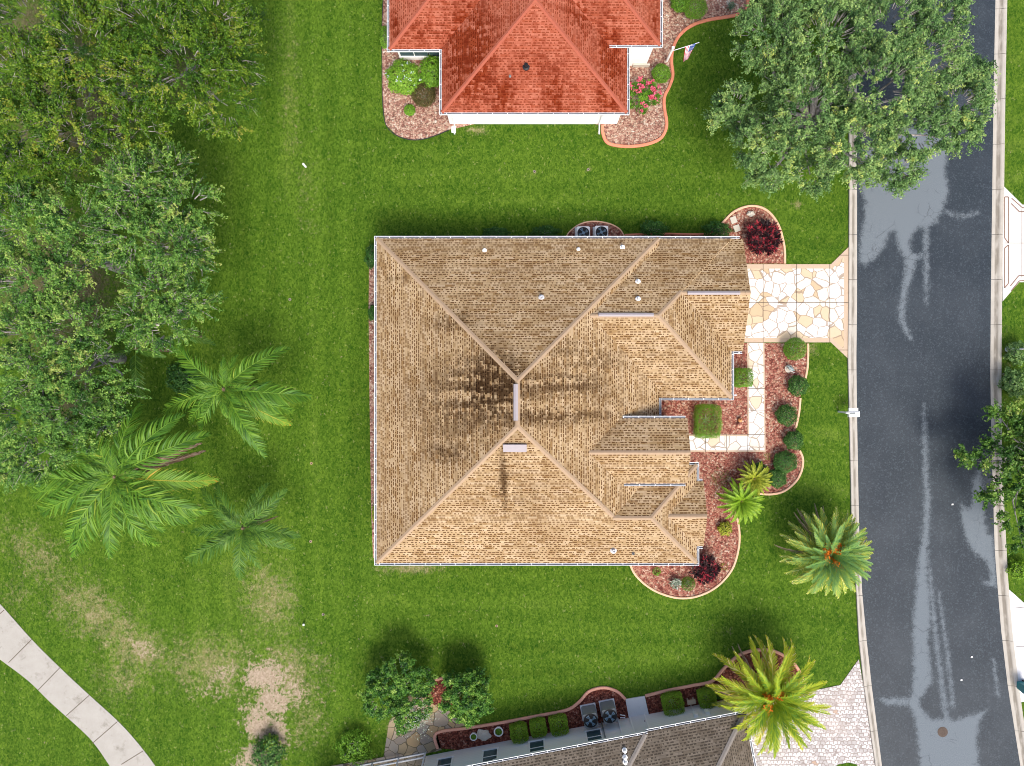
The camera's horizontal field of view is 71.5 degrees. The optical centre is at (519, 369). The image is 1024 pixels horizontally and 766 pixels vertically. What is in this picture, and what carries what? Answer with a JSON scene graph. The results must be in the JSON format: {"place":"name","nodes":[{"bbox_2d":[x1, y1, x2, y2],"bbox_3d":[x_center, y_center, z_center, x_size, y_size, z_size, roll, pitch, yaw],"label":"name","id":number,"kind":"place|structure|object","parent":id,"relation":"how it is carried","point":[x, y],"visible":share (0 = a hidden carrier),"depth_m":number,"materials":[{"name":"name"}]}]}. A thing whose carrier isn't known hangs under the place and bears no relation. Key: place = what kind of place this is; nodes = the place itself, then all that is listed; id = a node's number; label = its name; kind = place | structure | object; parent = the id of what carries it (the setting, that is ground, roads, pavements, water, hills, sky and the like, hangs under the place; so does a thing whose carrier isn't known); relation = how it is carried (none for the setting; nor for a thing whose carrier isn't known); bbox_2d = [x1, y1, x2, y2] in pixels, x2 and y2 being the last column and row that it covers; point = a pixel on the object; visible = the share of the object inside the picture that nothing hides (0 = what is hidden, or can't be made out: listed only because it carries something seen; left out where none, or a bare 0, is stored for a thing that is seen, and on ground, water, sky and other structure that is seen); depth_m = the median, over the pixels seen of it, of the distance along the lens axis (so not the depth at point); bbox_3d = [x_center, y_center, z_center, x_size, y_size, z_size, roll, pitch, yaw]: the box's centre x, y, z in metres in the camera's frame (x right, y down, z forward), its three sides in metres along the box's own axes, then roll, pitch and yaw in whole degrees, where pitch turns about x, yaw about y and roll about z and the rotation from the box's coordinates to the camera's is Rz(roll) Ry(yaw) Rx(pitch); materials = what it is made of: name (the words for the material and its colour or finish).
{"place":"outdoors","nodes":[
{"label":"outdoors","id":0,"kind":"place"},
{"bbox_2d":[0,604,154,765],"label":"path","id":1,"kind":"structure","parent":0,"point":[50,680],"depth_m":47.27,"materials":[{"name":"concrete"}]},
{"bbox_2d":[334,750,425,765],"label":"porch floor","id":2,"kind":"structure","parent":0,"point":[418,762],"depth_m":47.27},
{"bbox_2d":[358,752,425,765],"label":"screen enclosure","id":3,"kind":"object","parent":2,"relation":"on","point":[398,761],"visible":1,"depth_m":47.02,"materials":[{"name":"white metal"}]},
{"bbox_2d":[384,696,464,756],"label":"patio","id":4,"kind":"structure","parent":0,"point":[400,744],"depth_m":47.28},
{"bbox_2d":[0,0,1023,765],"bbox_3d":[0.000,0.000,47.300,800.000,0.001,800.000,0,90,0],"label":"lawn","id":5,"kind":"structure","parent":0,"point":[162,652],"depth_m":47.30,"materials":[{"name":"green plant"}]},
{"bbox_2d":[0,172,127,327],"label":"broadleaf tree","id":6,"kind":"object","parent":5,"relation":"on","point":[53,222],"visible":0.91,"depth_m":38.24,"materials":[{"name":"green plant"}]},
{"bbox_2d":[0,373,135,493],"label":"broadleaf tree","id":7,"kind":"object","parent":5,"relation":"on","point":[59,429],"visible":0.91,"depth_m":39.90,"materials":[{"name":"green plant"}]},
{"bbox_2d":[0,0,145,129],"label":"broadleaf tree","id":8,"kind":"object","parent":5,"relation":"on","point":[56,70],"visible":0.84,"depth_m":38.00,"materials":[{"name":"green plant"}]},
{"bbox_2d":[0,279,151,422],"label":"broadleaf tree","id":9,"kind":"object","parent":5,"relation":"on","point":[15,355],"visible":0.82,"depth_m":38.94,"materials":[{"name":"green plant"}]},
{"bbox_2d":[0,78,174,220],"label":"broadleaf tree","id":10,"kind":"object","parent":5,"relation":"on","point":[32,159],"visible":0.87,"depth_m":38.38,"materials":[{"name":"green plant"}]},
{"bbox_2d":[16,403,218,559],"bbox_3d":[-23.788,6.544,43.707,11.621,7.227,9.300,0,90,0],"label":"queen palm","id":11,"kind":"object","parent":5,"relation":"on","point":[124,489],"visible":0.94,"depth_m":40.83,"materials":[{"name":"green plant"}]},
{"bbox_2d":[106,325,168,399],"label":"young palm","id":12,"kind":"object","parent":5,"relation":"on","point":[135,363],"visible":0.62,"depth_m":43.14,"materials":[{"name":"green plant"}]},
{"bbox_2d":[77,137,227,299],"bbox_3d":[-20.405,-8.559,42.282,7.514,10.252,9.456,0,90,0],"label":"broadleaf tree","id":13,"kind":"object","parent":5,"relation":"on","point":[171,223],"visible":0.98,"depth_m":39.02,"materials":[{"name":"green plant"}]},
{"bbox_2d":[98,253,227,356],"bbox_3d":[-20.649,-3.321,43.057,6.072,8.702,5.989,35,90,0],"label":"broadleaf tree","id":14,"kind":"object","parent":5,"relation":"on","point":[152,316],"visible":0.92,"depth_m":40.22,"materials":[{"name":"green plant"}]},
{"bbox_2d":[87,0,271,146],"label":"broadleaf tree","id":15,"kind":"object","parent":5,"relation":"on","point":[215,63],"visible":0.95,"depth_m":38.48,"materials":[{"name":"green plant"}]},
{"bbox_2d":[165,360,200,395],"bbox_3d":[-22.075,0.510,46.621,2.280,1.516,2.391,0,90,0],"label":"understorey shrub","id":16,"kind":"object","parent":5,"relation":"on","point":[180,381],"visible":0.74,"depth_m":46.27,"materials":[{"name":"green plant"}]},
{"bbox_2d":[163,317,215,353],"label":"young palm","id":17,"kind":"object","parent":5,"relation":"on","point":[200,336],"visible":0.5,"depth_m":44.21,"materials":[{"name":"green plant"}]},
{"bbox_2d":[162,339,312,458],"bbox_3d":[-16.906,1.522,44.107,8.720,6.427,6.835,9,90,0],"label":"queen palm","id":18,"kind":"object","parent":5,"relation":"on","point":[233,398],"visible":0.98,"depth_m":41.74,"materials":[{"name":"green plant"}]},
{"bbox_2d":[184,482,300,580],"bbox_3d":[-17.235,10.009,45.004,7.516,4.632,6.189,0,90,0],"label":"queen palm","id":19,"kind":"object","parent":5,"relation":"on","point":[251,521],"visible":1,"depth_m":43.38,"materials":[{"name":"green plant"}]},
{"bbox_2d":[247,734,288,765],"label":"sand shrub","id":20,"kind":"object","parent":5,"relation":"on","point":[259,751],"visible":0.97,"depth_m":46.53,"materials":[{"name":"green plant"}]},
{"bbox_2d":[332,726,374,765],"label":"leafy shrub","id":21,"kind":"object","parent":5,"relation":"on","point":[357,745],"visible":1,"depth_m":46.50,"materials":[{"name":"green plant"}]},
{"bbox_2d":[369,246,373,557],"bbox_3d":[-9.715,2.150,47.288,0.613,0.001,20.736,0,90,0],"label":"mulch bed","id":22,"kind":"object","parent":5,"relation":"on","point":[371,340],"visible":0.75,"depth_m":47.29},
{"bbox_2d":[364,244,373,269],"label":"bush","id":23,"kind":"object","parent":22,"relation":"on","point":[369,263],"visible":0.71,"depth_m":46.58,"materials":[{"name":"green plant"}]},
{"bbox_2d":[358,650,441,739],"bbox_3d":[-7.679,20.794,45.960,5.462,3.225,5.704,0,90,0],"label":"bushy tree","id":24,"kind":"object","parent":5,"relation":"on","point":[400,710],"visible":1,"depth_m":45.18,"materials":[{"name":"green plant"}]},
{"bbox_2d":[382,0,472,139],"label":"mulch bed","id":25,"kind":"object","parent":5,"relation":"on","point":[425,122],"visible":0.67,"depth_m":47.28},
{"bbox_2d":[379,25,386,48],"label":"shrub","id":26,"kind":"object","parent":25,"relation":"on","point":[383,39],"visible":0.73,"depth_m":46.69,"materials":[{"name":"green plant"}]},
{"bbox_2d":[385,58,422,95],"bbox_3d":[-7.595,-19.216,46.645,2.559,1.427,2.448,0,90,0],"label":"hydrangea","id":27,"kind":"object","parent":25,"relation":"on","point":[398,83],"visible":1,"depth_m":46.37,"materials":[{"name":"green plant"}]},
{"bbox_2d":[404,104,414,115],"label":"shrub","id":28,"kind":"object","parent":25,"relation":"on","point":[407,111],"visible":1,"depth_m":46.91,"materials":[{"name":"green plant"}]},
{"bbox_2d":[381,1,448,140],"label":"garden edging","id":29,"kind":"object","parent":25,"relation":"on","point":[382,99],"visible":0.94,"depth_m":47.24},
{"bbox_2d":[410,82,436,106],"bbox_3d":[-6.314,-18.123,46.814,1.712,1.045,1.717,0,90,0],"label":"bronze shrub","id":30,"kind":"object","parent":25,"relation":"on","point":[431,93],"visible":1,"depth_m":46.59,"materials":[{"name":"brown plant"}]},
{"bbox_2d":[419,55,438,87],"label":"leafy shrub","id":31,"kind":"object","parent":25,"relation":"on","point":[428,67],"visible":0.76,"depth_m":46.25,"materials":[{"name":"green plant"}]},
{"bbox_2d":[428,680,459,706],"bbox_3d":[-5.024,21.500,47.274,2.214,0.001,2.129,0,90,0],"label":"mulch bed","id":32,"kind":"object","parent":5,"relation":"on","point":[439,688],"visible":0.25,"depth_m":47.27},
{"bbox_2d":[436,666,493,728],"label":"bushy tree","id":33,"kind":"object","parent":5,"relation":"on","point":[474,699],"visible":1,"depth_m":45.18,"materials":[{"name":"green plant"}]},
{"bbox_2d":[482,226,511,235],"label":"bush","id":34,"kind":"object","parent":5,"relation":"on","point":[498,231],"visible":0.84,"depth_m":46.91,"materials":[{"name":"green plant"}]},
{"bbox_2d":[387,0,662,133],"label":"red roof house","id":35,"kind":"structure","parent":5,"relation":"on","point":[536,61],"depth_m":43.73,"materials":[{"name":"tile"}]},
{"bbox_2d":[398,52,430,57],"bbox_3d":[-6.876,-20.561,45.850,2.044,1.790,0.090,0,90,0],"label":"window","id":36,"kind":"structure","parent":35,"relation":"in","point":[401,54],"depth_m":46.41,"materials":[{"name":"white paint"}]},
{"bbox_2d":[437,689,628,749],"bbox_3d":[0.781,23.447,47.280,12.892,0.001,2.688,-11,90,0],"label":"mulch bed","id":37,"kind":"object","parent":5,"relation":"on","point":[457,740],"visible":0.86,"depth_m":47.28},
{"bbox_2d":[476,729,491,740],"bbox_3d":[-2.405,24.241,47.195,1.078,0.319,0.777,0,90,0],"label":"white rock","id":38,"kind":"object","parent":37,"relation":"on","point":[483,735],"visible":1,"depth_m":47.10,"materials":[{"name":"stone"}]},
{"bbox_2d":[509,720,528,743],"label":"square bush","id":39,"kind":"object","parent":37,"relation":"on","point":[515,737],"visible":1,"depth_m":46.49,"materials":[{"name":"green plant"}]},
{"bbox_2d":[433,686,625,748],"bbox_3d":[0.606,22.924,47.245,13.106,0.130,1.297,-15,90,0],"label":"garden edging","id":40,"kind":"object","parent":37,"relation":"on","point":[580,700],"visible":0.99,"depth_m":47.18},
{"bbox_2d":[529,716,547,737],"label":"square bush","id":41,"kind":"object","parent":37,"relation":"on","point":[534,721],"visible":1,"depth_m":46.48,"materials":[{"name":"green plant"}]},
{"bbox_2d":[548,713,568,736],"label":"square bush","id":42,"kind":"object","parent":37,"relation":"on","point":[557,720],"visible":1,"depth_m":46.49,"materials":[{"name":"green plant"}]},
{"bbox_2d":[580,702,598,727],"bbox_3d":[4.601,22.714,46.647,1.040,1.307,1.040,-11,90,0],"label":"air conditioner","id":43,"kind":"object","parent":37,"relation":"on","point":[589,715],"visible":1,"depth_m":46.05,"materials":[{"name":"grey metal"}]},
{"bbox_2d":[599,698,617,723],"bbox_3d":[5.844,22.424,46.647,1.040,1.307,1.040,-11,90,0],"label":"air conditioner","id":44,"kind":"object","parent":37,"relation":"on","point":[608,710],"visible":1,"depth_m":46.05,"materials":[{"name":"grey metal"}]},
{"bbox_2d":[529,225,562,235],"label":"bush","id":45,"kind":"object","parent":5,"relation":"on","point":[551,231],"visible":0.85,"depth_m":46.84,"materials":[{"name":"green plant"}]},
{"bbox_2d":[374,236,750,564],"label":"tan roof house","id":46,"kind":"structure","parent":5,"relation":"on","point":[524,386],"depth_m":43.23,"materials":[{"name":"tile"}]},
{"bbox_2d":[424,700,756,765],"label":"grey roof house","id":47,"kind":"structure","parent":5,"relation":"on","point":[695,735],"depth_m":44.23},
{"bbox_2d":[436,755,453,765],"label":"window","id":48,"kind":"structure","parent":47,"relation":"in","point":[444,761],"depth_m":46.11,"materials":[{"name":"glass"}]},
{"bbox_2d":[481,747,498,761],"bbox_3d":[-1.910,24.814,45.680,1.124,1.740,0.090,-11,90,0],"label":"window","id":49,"kind":"structure","parent":47,"relation":"in","point":[489,754],"depth_m":45.94,"materials":[{"name":"glass"}]},
{"bbox_2d":[528,738,544,751],"bbox_3d":[1.104,24.242,45.680,1.124,1.740,0.090,-11,90,0],"label":"window","id":50,"kind":"structure","parent":47,"relation":"in","point":[538,744],"depth_m":45.97,"materials":[{"name":"glass"}]},
{"bbox_2d":[584,727,602,740],"bbox_3d":[4.791,23.542,45.680,1.124,1.740,0.090,-11,90,0],"label":"window","id":51,"kind":"structure","parent":47,"relation":"in","point":[596,733],"depth_m":45.97,"materials":[{"name":"glass"}]},
{"bbox_2d":[629,714,649,731],"bbox_3d":[7.794,22.954,46.175,1.100,2.250,0.135,-11,90,0],"label":"side door","id":52,"kind":"structure","parent":47,"relation":"in","point":[640,722],"depth_m":46.20,"materials":[{"name":"paint"}]},
{"bbox_2d":[568,222,622,235],"bbox_3d":[5.024,-9.047,47.280,3.917,0.001,1.660,0,90,0],"label":"mulch bed","id":53,"kind":"object","parent":5,"relation":"on","point":[613,230],"visible":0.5,"depth_m":47.28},
{"bbox_2d":[575,226,589,235],"bbox_3d":[4.165,-8.957,46.871,1.000,0.857,1.000,0,90,0],"label":"air conditioner","id":54,"kind":"object","parent":53,"relation":"on","point":[582,230],"visible":0.67,"depth_m":46.50,"materials":[{"name":"metal"}]},
{"bbox_2d":[593,226,607,235],"bbox_3d":[5.357,-8.999,46.871,1.000,0.857,1.000,0,90,0],"label":"air conditioner","id":55,"kind":"object","parent":53,"relation":"on","point":[600,230],"visible":0.64,"depth_m":46.50,"materials":[{"name":"metal"}]},
{"bbox_2d":[626,696,648,716],"bbox_3d":[7.813,22.441,47.260,1.344,0.080,1.386,-11,90,0],"label":"side landing","id":56,"kind":"object","parent":5,"relation":"on","point":[636,706],"visible":1,"depth_m":47.22,"materials":[{"name":"concrete"}]},
{"bbox_2d":[639,219,670,235],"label":"bush","id":57,"kind":"object","parent":5,"relation":"on","point":[660,232],"visible":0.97,"depth_m":46.63,"materials":[{"name":"green plant"}]},
{"bbox_2d":[626,234,702,235],"bbox_3d":[10.218,-8.770,47.288,6.471,0.001,0.681,0,90,0],"label":"mulch bed","id":58,"kind":"object","parent":5,"relation":"on","point":[667,235],"visible":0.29,"depth_m":47.29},
{"bbox_2d":[625,232,714,235],"bbox_3d":[10.218,-9.045,47.275,6.476,0.070,0.166,-1,90,0],"label":"garden edging","id":59,"kind":"object","parent":58,"relation":"on","point":[671,233],"visible":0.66,"depth_m":47.24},
{"bbox_2d":[597,0,745,144],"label":"mulch bed","id":60,"kind":"object","parent":5,"relation":"on","point":[634,126],"visible":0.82,"depth_m":47.28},
{"bbox_2d":[629,76,661,113],"bbox_3d":[8.065,-17.869,46.585,2.480,1.500,2.538,0,90,0],"label":"oleander","id":61,"kind":"object","parent":60,"relation":"on","point":[644,98],"visible":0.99,"depth_m":46.16,"materials":[{"name":"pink plant"}]},
{"bbox_2d":[651,63,670,82],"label":"clipped bush","id":62,"kind":"object","parent":60,"relation":"on","point":[658,75],"visible":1,"depth_m":46.49,"materials":[{"name":"green plant"}]},
{"bbox_2d":[601,0,749,147],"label":"garden edging","id":63,"kind":"object","parent":60,"relation":"on","point":[680,34],"visible":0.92,"depth_m":47.17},
{"bbox_2d":[670,0,690,12],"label":"loose shrub","id":64,"kind":"object","parent":60,"relation":"on","point":[679,8],"visible":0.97,"depth_m":46.65,"materials":[{"name":"green plant"}]},
{"bbox_2d":[666,42,698,61],"bbox_3d":[10.508,-20.227,46.030,1.635,2.540,0.867,0,90,0],"label":"flagpole","id":65,"kind":"object","parent":60,"relation":"on","point":[688,50],"visible":1,"depth_m":45.39,"materials":[{"name":"metal"}]},
{"bbox_2d":[682,0,707,19],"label":"clipped bush","id":66,"kind":"object","parent":60,"relation":"on","point":[704,7],"visible":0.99,"depth_m":46.53,"materials":[{"name":"green plant"}]},
{"bbox_2d":[632,343,806,596],"bbox_3d":[13.241,6.684,47.280,11.836,0.001,16.944,0,90,0],"label":"mulch bed","id":67,"kind":"object","parent":5,"relation":"on","point":[722,549],"visible":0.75,"depth_m":47.28,"materials":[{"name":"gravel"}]},
{"bbox_2d":[629,511,740,598],"bbox_3d":[11.731,12.920,47.255,7.996,0.110,4.128,-28,90,0],"label":"garden edging","id":68,"kind":"object","parent":67,"relation":"on","point":[708,591],"visible":0.9,"depth_m":47.20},
{"bbox_2d":[681,576,695,590],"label":"mossy bush","id":69,"kind":"object","parent":67,"relation":"on","point":[687,581],"visible":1,"depth_m":46.86,"materials":[{"name":"green plant"}]},
{"bbox_2d":[688,554,721,585],"bbox_3d":[12.154,13.069,46.714,2.230,1.243,2.189,0,90,0],"label":"maroon plant","id":70,"kind":"object","parent":67,"relation":"on","point":[708,571],"visible":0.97,"depth_m":46.38,"materials":[{"name":"red plant"}]},
{"bbox_2d":[693,403,722,438],"bbox_3d":[12.319,3.354,46.698,1.868,1.278,2.330,0,90,0],"label":"clipped bush","id":71,"kind":"object","parent":67,"relation":"on","point":[696,423],"visible":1,"depth_m":46.31,"materials":[{"name":"green plant"}]},
{"bbox_2d":[717,521,731,536],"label":"golden plant","id":72,"kind":"object","parent":67,"relation":"on","point":[722,529],"visible":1,"depth_m":46.87,"materials":[{"name":"yellow plant"}]},
{"bbox_2d":[716,477,764,523],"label":"dwarf palm","id":73,"kind":"object","parent":67,"relation":"on","point":[742,503],"visible":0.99,"depth_m":45.90,"materials":[{"name":"green plant"}]},
{"bbox_2d":[734,367,753,387],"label":"clipped bush","id":74,"kind":"object","parent":67,"relation":"on","point":[740,377],"visible":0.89,"depth_m":46.35,"materials":[{"name":"green plant"}]},
{"bbox_2d":[736,460,772,496],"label":"dwarf palm","id":75,"kind":"object","parent":67,"relation":"on","point":[760,481],"visible":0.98,"depth_m":45.95,"materials":[{"name":"green plant"}]},
{"bbox_2d":[768,469,787,488],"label":"round bush","id":76,"kind":"object","parent":67,"relation":"on","point":[775,478],"visible":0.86,"depth_m":46.58,"materials":[{"name":"green plant"}]},
{"bbox_2d":[760,450,803,494],"bbox_3d":[17.702,7.226,47.255,1.335,0.110,4.064,44,90,0],"label":"garden edging","id":77,"kind":"object","parent":67,"relation":"on","point":[795,481],"visible":0.92,"depth_m":47.20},
{"bbox_2d":[772,450,798,473],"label":"round bush","id":78,"kind":"object","parent":67,"relation":"on","point":[781,462],"visible":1,"depth_m":46.55,"materials":[{"name":"green plant"}]},
{"bbox_2d":[774,404,798,426],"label":"round bush","id":79,"kind":"object","parent":67,"relation":"on","point":[784,413],"visible":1,"depth_m":46.56,"materials":[{"name":"green plant"}]},
{"bbox_2d":[782,430,803,450],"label":"round bush","id":80,"kind":"object","parent":67,"relation":"on","point":[789,438],"visible":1,"depth_m":46.57,"materials":[{"name":"green plant"}]},
{"bbox_2d":[782,337,806,360],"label":"clipped bush","id":81,"kind":"object","parent":67,"relation":"on","point":[798,355],"visible":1,"depth_m":46.44,"materials":[{"name":"green plant"}]},
{"bbox_2d":[787,375,809,396],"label":"round bush","id":82,"kind":"object","parent":67,"relation":"on","point":[797,384],"visible":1,"depth_m":46.56,"materials":[{"name":"green plant"}]},
{"bbox_2d":[645,651,801,713],"bbox_3d":[13.540,21.361,47.280,10.574,0.001,3.805,-20,90,0],"label":"mulch bed","id":83,"kind":"object","parent":5,"relation":"on","point":[654,703],"visible":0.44,"depth_m":47.28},
{"bbox_2d":[660,690,684,716],"bbox_3d":[10.070,21.951,46.834,1.490,1.002,1.509,-11,90,0],"label":"square bush","id":84,"kind":"object","parent":83,"relation":"on","point":[664,696],"visible":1,"depth_m":46.50,"materials":[{"name":"green plant"}]},
{"bbox_2d":[696,686,716,708],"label":"square bush","id":85,"kind":"object","parent":83,"relation":"on","point":[707,691],"visible":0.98,"depth_m":46.50,"materials":[{"name":"green plant"}]},
{"bbox_2d":[645,648,803,696],"bbox_3d":[13.556,20.016,47.245,10.693,0.130,2.604,-5,90,0],"label":"garden edging","id":86,"kind":"object","parent":83,"relation":"on","point":[720,672],"visible":0.68,"depth_m":47.18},
{"bbox_2d":[705,635,830,758],"bbox_3d":[15.726,20.423,44.584,7.505,5.472,7.456,0,90,0],"label":"date palm","id":87,"kind":"object","parent":83,"relation":"on","point":[778,699],"visible":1,"depth_m":43.66,"materials":[{"name":"green plant"}]},
{"bbox_2d":[706,207,783,263],"bbox_3d":[14.837,-8.983,47.280,5.577,0.001,3.832,0,90,0],"label":"mulch bed","id":88,"kind":"object","parent":5,"relation":"on","point":[744,220],"visible":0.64,"depth_m":47.28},
{"bbox_2d":[701,221,734,235],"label":"bush","id":89,"kind":"object","parent":88,"relation":"on","point":[708,229],"visible":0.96,"depth_m":46.64,"materials":[{"name":"green plant"}]},
{"bbox_2d":[721,205,785,263],"bbox_3d":[16.181,-9.405,47.255,5.087,0.110,2.421,33,90,0],"label":"garden edging","id":90,"kind":"object","parent":88,"relation":"on","point":[760,207],"visible":0.94,"depth_m":47.20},
{"bbox_2d":[745,218,783,256],"bbox_3d":[15.980,-8.664,46.648,2.679,1.377,2.644,0,90,0],"label":"maroon plant","id":91,"kind":"object","parent":88,"relation":"on","point":[772,235],"visible":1,"depth_m":46.29,"materials":[{"name":"red plant"}]},
{"bbox_2d":[776,505,873,598],"bbox_3d":[19.392,11.528,44.948,5.943,4.744,5.827,0,90,0],"label":"date palm","id":92,"kind":"object","parent":5,"relation":"on","point":[835,559],"visible":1,"depth_m":44.12,"materials":[{"name":"green plant"}]},
{"bbox_2d":[838,408,859,416],"bbox_3d":[21.584,2.769,46.600,0.905,1.400,0.590,0,90,0],"label":"mailbox","id":93,"kind":"object","parent":5,"relation":"on","point":[853,412],"visible":1,"depth_m":46.11,"materials":[{"name":"white paint"}]},
{"bbox_2d":[700,0,1000,203],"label":"live oak","id":94,"kind":"object","parent":5,"relation":"on","point":[905,50],"visible":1,"depth_m":39.52,"materials":[{"name":"green plant"}]},
{"bbox_2d":[847,52,881,765],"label":"kerb","id":95,"kind":"structure","parent":5,"relation":"on","point":[852,376],"depth_m":47.25,"materials":[{"name":"concrete"}]},
{"bbox_2d":[953,397,1023,556],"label":"street tree","id":96,"kind":"object","parent":5,"relation":"on","point":[1014,464],"visible":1,"depth_m":43.94,"materials":[{"name":"green plant"}]},
{"bbox_2d":[990,0,1023,765],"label":"kerb","id":97,"kind":"structure","parent":5,"relation":"on","point":[996,304],"depth_m":47.25,"materials":[{"name":"concrete"}]},
{"bbox_2d":[997,366,1023,397],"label":"broad shrub","id":98,"kind":"object","parent":5,"relation":"on","point":[1012,381],"visible":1,"depth_m":46.31,"materials":[{"name":"green plant"}]},
{"bbox_2d":[1003,340,1023,366],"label":"broad shrub","id":99,"kind":"object","parent":5,"relation":"on","point":[1016,352],"visible":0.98,"depth_m":46.40,"materials":[{"name":"green plant"}]},
{"bbox_2d":[1005,557,1023,580],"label":"shrub","id":100,"kind":"object","parent":5,"relation":"on","point":[1018,564],"visible":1,"depth_m":46.78,"materials":[{"name":"green plant"}]},
{"bbox_2d":[689,343,765,451],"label":"front walk","id":101,"kind":"structure","parent":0,"point":[754,440],"depth_m":47.25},
{"bbox_2d":[744,247,848,357],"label":"driveway","id":102,"kind":"structure","parent":0,"point":[805,302],"depth_m":47.25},
{"bbox_2d":[734,659,874,765],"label":"driveway","id":103,"kind":"structure","parent":0,"point":[844,737],"depth_m":47.27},
{"bbox_2d":[853,0,1019,765],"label":"road","id":104,"kind":"structure","parent":0,"point":[930,595],"depth_m":47.25,"materials":[{"name":"asphalt"}]},
{"bbox_2d":[1002,187,1023,300],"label":"driveway","id":105,"kind":"structure","parent":0,"point":[1013,252],"depth_m":47.26,"materials":[{"name":"concrete"}]},
{"bbox_2d":[1009,590,1023,701],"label":"driveway","id":106,"kind":"structure","parent":0,"point":[1017,609],"depth_m":47.26,"materials":[{"name":"concrete"}]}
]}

